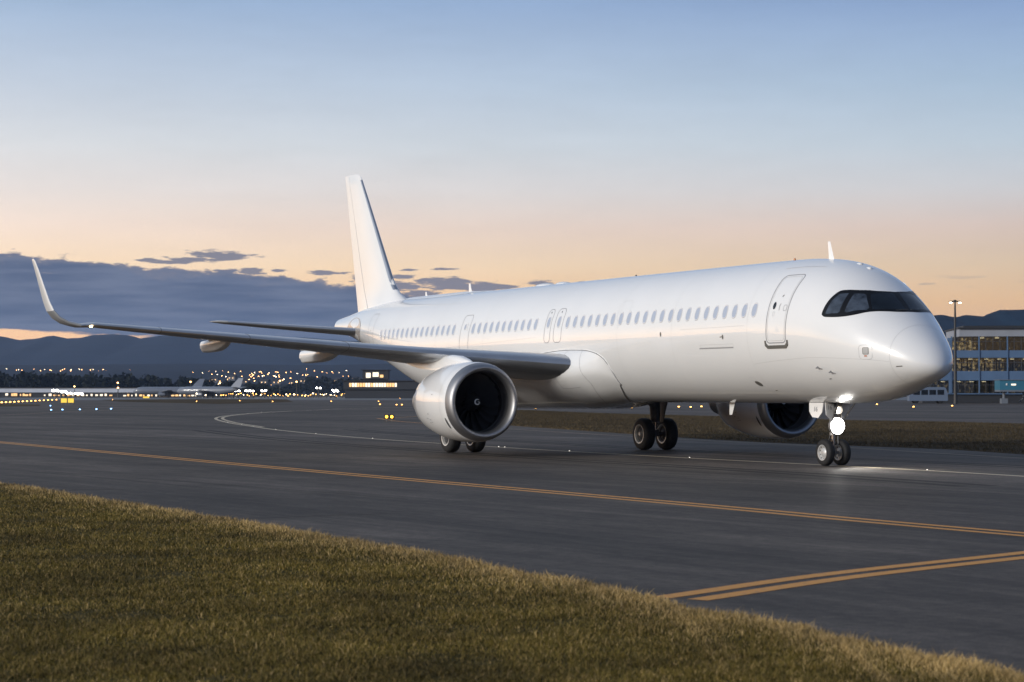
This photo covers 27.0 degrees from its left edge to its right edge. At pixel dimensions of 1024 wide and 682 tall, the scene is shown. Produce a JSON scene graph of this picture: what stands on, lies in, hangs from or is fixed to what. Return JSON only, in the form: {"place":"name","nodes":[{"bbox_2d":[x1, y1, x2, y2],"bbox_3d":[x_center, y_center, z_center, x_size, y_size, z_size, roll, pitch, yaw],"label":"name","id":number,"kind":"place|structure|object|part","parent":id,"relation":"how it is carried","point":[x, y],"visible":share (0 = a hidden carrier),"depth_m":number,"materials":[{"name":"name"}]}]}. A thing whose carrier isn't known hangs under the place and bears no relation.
{"place":"outdoors","nodes":[
{"label":"outdoors","id":0,"kind":"place"},
{"bbox_2d":[0,334,389,364],"bbox_3d":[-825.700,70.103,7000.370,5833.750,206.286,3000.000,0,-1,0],"label":"distant hills","id":1,"kind":"structure","parent":0,"point":[99,349],"depth_m":6444.06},
{"bbox_2d":[0,364,411,394],"bbox_3d":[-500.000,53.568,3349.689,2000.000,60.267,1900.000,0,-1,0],"label":"foothill","id":2,"kind":"structure","parent":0,"point":[284,373],"depth_m":3568.31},
{"bbox_2d":[227,375,237,380],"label":"house","id":3,"kind":"structure","parent":2,"relation":"on","point":[232,377],"depth_m":2990.94,"materials":[{"name":"grey"}]},
{"bbox_2d":[242,378,248,383],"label":"house","id":4,"kind":"structure","parent":2,"relation":"on","point":[245,380],"depth_m":2798.66,"materials":[{"name":"grey"}]},
{"bbox_2d":[260,379,270,384],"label":"house","id":5,"kind":"structure","parent":2,"relation":"on","point":[265,381],"depth_m":2770.42,"materials":[{"name":"grey"}]},
{"bbox_2d":[272,379,280,384],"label":"house","id":6,"kind":"structure","parent":2,"relation":"on","point":[276,381],"depth_m":2768.78,"materials":[{"name":"grey"}]},
{"bbox_2d":[209,377,219,382],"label":"house","id":7,"kind":"structure","parent":0,"point":[216,379],"depth_m":2891.17,"materials":[{"name":"grey"}]},
{"bbox_2d":[0,397,906,399],"bbox_3d":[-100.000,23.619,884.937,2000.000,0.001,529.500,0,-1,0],"label":"apron","id":8,"kind":"object","parent":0,"point":[344,398],"depth_m":794.67,"materials":[{"name":"grey asphalt"}]},
{"bbox_2d":[0,387,230,397],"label":"cargo hall","id":9,"kind":"structure","parent":8,"relation":"on","point":[48,392],"depth_m":960.47,"materials":[{"name":"grey"}]},
{"bbox_2d":[133,379,203,397],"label":"parked airliner","id":10,"kind":"object","parent":8,"relation":"on","point":[161,391],"visible":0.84,"depth_m":888.50,"materials":[{"name":"grey paint"}]},
{"bbox_2d":[177,378,243,397],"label":"parked airliner","id":11,"kind":"object","parent":8,"relation":"on","point":[212,391],"visible":0.98,"depth_m":857.18,"materials":[{"name":"grey paint"}]},
{"bbox_2d":[342,380,418,397],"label":"concourse","id":12,"kind":"structure","parent":8,"relation":"on","point":[380,388],"depth_m":819.86,"materials":[{"name":"grey"}]},
{"bbox_2d":[362,370,390,379],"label":"control block","id":13,"kind":"structure","parent":12,"relation":"on","point":[376,374],"depth_m":861.93,"materials":[{"name":"grey"}]},
{"bbox_2d":[911,326,1023,402],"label":"terminal","id":14,"kind":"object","parent":8,"relation":"on","point":[987,356],"visible":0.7,"depth_m":430.81,"materials":[{"name":"grey"}]},
{"bbox_2d":[928,381,948,392],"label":"window","id":15,"kind":"structure","parent":14,"relation":"in","point":[945,384],"depth_m":435.13,"materials":[{"name":"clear glass"}]},
{"bbox_2d":[952,338,975,349],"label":"window","id":16,"kind":"structure","parent":14,"relation":"in","point":[963,343],"depth_m":435.02,"materials":[{"name":"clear glass"}]},
{"bbox_2d":[952,358,977,370],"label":"window","id":17,"kind":"structure","parent":14,"relation":"in","point":[967,364],"depth_m":435.87,"materials":[{"name":"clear glass"}]},
{"bbox_2d":[952,381,978,392],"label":"window","id":18,"kind":"structure","parent":14,"relation":"in","point":[962,386],"depth_m":435.77,"materials":[{"name":"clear glass"}]},
{"bbox_2d":[976,381,1001,392],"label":"window","id":19,"kind":"structure","parent":14,"relation":"in","point":[985,386],"depth_m":434.49,"materials":[{"name":"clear glass"}]},
{"bbox_2d":[976,338,1002,349],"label":"window","id":20,"kind":"structure","parent":14,"relation":"in","point":[985,343],"depth_m":435.66,"materials":[{"name":"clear glass"}]},
{"bbox_2d":[975,358,1006,370],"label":"window","id":21,"kind":"structure","parent":14,"relation":"in","point":[996,364],"depth_m":434.60,"materials":[{"name":"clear glass"}]},
{"bbox_2d":[1003,338,1023,349],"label":"window","id":22,"kind":"structure","parent":14,"relation":"in","point":[1013,343],"depth_m":434.39,"materials":[{"name":"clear glass"}]},
{"bbox_2d":[1004,358,1023,370],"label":"window","id":23,"kind":"structure","parent":14,"relation":"in","point":[1013,364],"depth_m":435.13,"materials":[{"name":"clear glass"}]},
{"bbox_2d":[0,481,1023,681],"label":"verge","id":24,"kind":"structure","parent":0,"point":[202,619],"depth_m":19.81,"materials":[{"name":"plant"}]},
{"bbox_2d":[0,400,1023,675],"bbox_3d":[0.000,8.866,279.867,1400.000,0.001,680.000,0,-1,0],"label":"taxiway","id":25,"kind":"structure","parent":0,"point":[668,546],"depth_m":41.74,"materials":[{"name":"grey asphalt"}]},
{"bbox_2d":[0,404,39,405],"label":"grass island","id":26,"kind":"structure","parent":25,"relation":"on","point":[18,405],"depth_m":346.23,"materials":[{"name":"green plant"}]},
{"bbox_2d":[61,398,73,402],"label":"taxiway sign","id":27,"kind":"object","parent":25,"relation":"on","point":[64,400],"visible":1,"depth_m":377.06,"materials":[{"name":"yellow"}]},
{"bbox_2d":[108,399,291,403],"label":"grass island","id":28,"kind":"structure","parent":25,"relation":"on","point":[217,401],"depth_m":577.05,"materials":[{"name":"green plant"}]},
{"bbox_2d":[221,411,284,426],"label":"taxiway lead marking","id":29,"kind":"object","parent":25,"relation":"on","point":[222,418],"visible":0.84,"depth_m":160.97,"materials":[{"name":"paint"}]},
{"bbox_2d":[384,415,393,420],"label":"guard light","id":30,"kind":"object","parent":25,"relation":"on","point":[386,417],"visible":0.93,"depth_m":155.27,"materials":[{"name":"yellow glass"}]},
{"bbox_2d":[32,174,952,465],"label":"airliner","id":31,"kind":"object","parent":25,"relation":"on","point":[776,350],"visible":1,"depth_m":67.49,"materials":[{"name":"white paint"}]},
{"bbox_2d":[764,274,805,348],"bbox_3d":[7.633,-0.824,59.298,0.770,2.076,1.121,1,-2,-26],"label":"cabin door","id":32,"kind":"structure","parent":31,"relation":"in","point":[767,346],"depth_m":59.16,"materials":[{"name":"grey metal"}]},
{"bbox_2d":[0,441,1023,535],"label":"taxiway edge marking","id":33,"kind":"object","parent":25,"relation":"on","point":[591,496],"visible":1,"depth_m":41.26,"materials":[{"name":"paint"}]},
{"bbox_2d":[192,430,959,485],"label":"rubber track","id":34,"kind":"structure","parent":25,"relation":"on","point":[602,462],"depth_m":61.83,"materials":[{"name":"black rubber"}]},
{"bbox_2d":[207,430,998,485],"bbox_3d":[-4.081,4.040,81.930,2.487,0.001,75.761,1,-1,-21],"label":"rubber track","id":35,"kind":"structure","parent":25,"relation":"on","point":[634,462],"depth_m":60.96,"materials":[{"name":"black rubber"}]},
{"bbox_2d":[214,407,1023,476],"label":"taxiway centreline marking","id":36,"kind":"object","parent":25,"relation":"on","point":[215,418],"visible":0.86,"depth_m":70.79,"materials":[{"name":"paint"}]},
{"bbox_2d":[340,429,1023,467],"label":"rubber track","id":37,"kind":"structure","parent":25,"relation":"on","point":[704,452],"depth_m":73.25,"materials":[{"name":"black rubber"}]},
{"bbox_2d":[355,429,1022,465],"bbox_3d":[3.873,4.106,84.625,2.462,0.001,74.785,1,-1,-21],"label":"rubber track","id":38,"kind":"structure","parent":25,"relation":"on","point":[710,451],"depth_m":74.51,"materials":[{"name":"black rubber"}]},
{"bbox_2d":[516,429,1015,457],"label":"edge marking","id":39,"kind":"object","parent":25,"relation":"on","point":[791,444],"visible":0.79,"depth_m":82.92,"materials":[{"name":"paint"}]},
{"bbox_2d":[660,551,1023,599],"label":"side taxiway marking","id":40,"kind":"object","parent":25,"relation":"on","point":[737,593],"visible":0.99,"depth_m":23.72,"materials":[{"name":"paint"}]},
{"bbox_2d":[907,387,947,402],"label":"apron bus","id":41,"kind":"object","parent":25,"relation":"on","point":[938,394],"visible":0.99,"depth_m":417.12,"materials":[{"name":"blue paint"}]},
{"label":"window","id":42,"kind":"part","parent":41,"relation":"part of","materials":[{"name":"black glass"}]},
{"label":"window","id":43,"kind":"part","parent":41,"relation":"part of","materials":[{"name":"black glass"}]},
{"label":"window","id":44,"kind":"part","parent":41,"relation":"part of","materials":[{"name":"black glass"}]},
{"bbox_2d":[949,300,961,403],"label":"lamp mast","id":45,"kind":"object","parent":25,"relation":"on","point":[955,370],"visible":1,"depth_m":399.84,"materials":[{"name":"grey metal"}]},
{"bbox_2d":[0,0,1023,340],"label":"sky","id":46,"kind":"structure","parent":0,"point":[178,164],"materials":[{"name":"blue"}]},
{"bbox_2d":[231,395,906,396],"bbox_3d":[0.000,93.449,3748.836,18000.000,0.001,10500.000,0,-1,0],"label":"ground","id":47,"kind":"structure","parent":0,"point":[303,396],"depth_m":1262.22,"materials":[{"name":"grey asphalt"}]},
{"bbox_2d":[0,370,288,395],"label":"woodland","id":48,"kind":"object","parent":47,"relation":"on","point":[25,379],"visible":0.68,"depth_m":1510.49,"materials":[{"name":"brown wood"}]},
{"bbox_2d":[214,376,363,394],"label":"town trees","id":49,"kind":"object","parent":47,"relation":"on","point":[311,384],"visible":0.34,"depth_m":2239.74,"materials":[{"name":"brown wood"}]},
{"bbox_2d":[511,410,1023,453],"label":"grass strip","id":50,"kind":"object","parent":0,"point":[876,440],"depth_m":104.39,"materials":[{"name":"green plant"}]},
{"bbox_2d":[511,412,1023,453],"bbox_3d":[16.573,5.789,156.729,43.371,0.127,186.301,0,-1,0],"label":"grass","id":51,"kind":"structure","parent":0,"point":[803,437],"depth_m":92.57,"materials":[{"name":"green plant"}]},
{"bbox_2d":[933,310,1023,336],"bbox_3d":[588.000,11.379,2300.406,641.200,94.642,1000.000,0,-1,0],"label":"hills","id":52,"kind":"structure","parent":0,"point":[1005,318],"depth_m":2248.28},
{"bbox_2d":[995,380,1023,403],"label":"boarding bridge","id":53,"kind":"structure","parent":0,"point":[1003,386],"depth_m":412.42,"materials":[{"name":"teal metal"}]}
]}

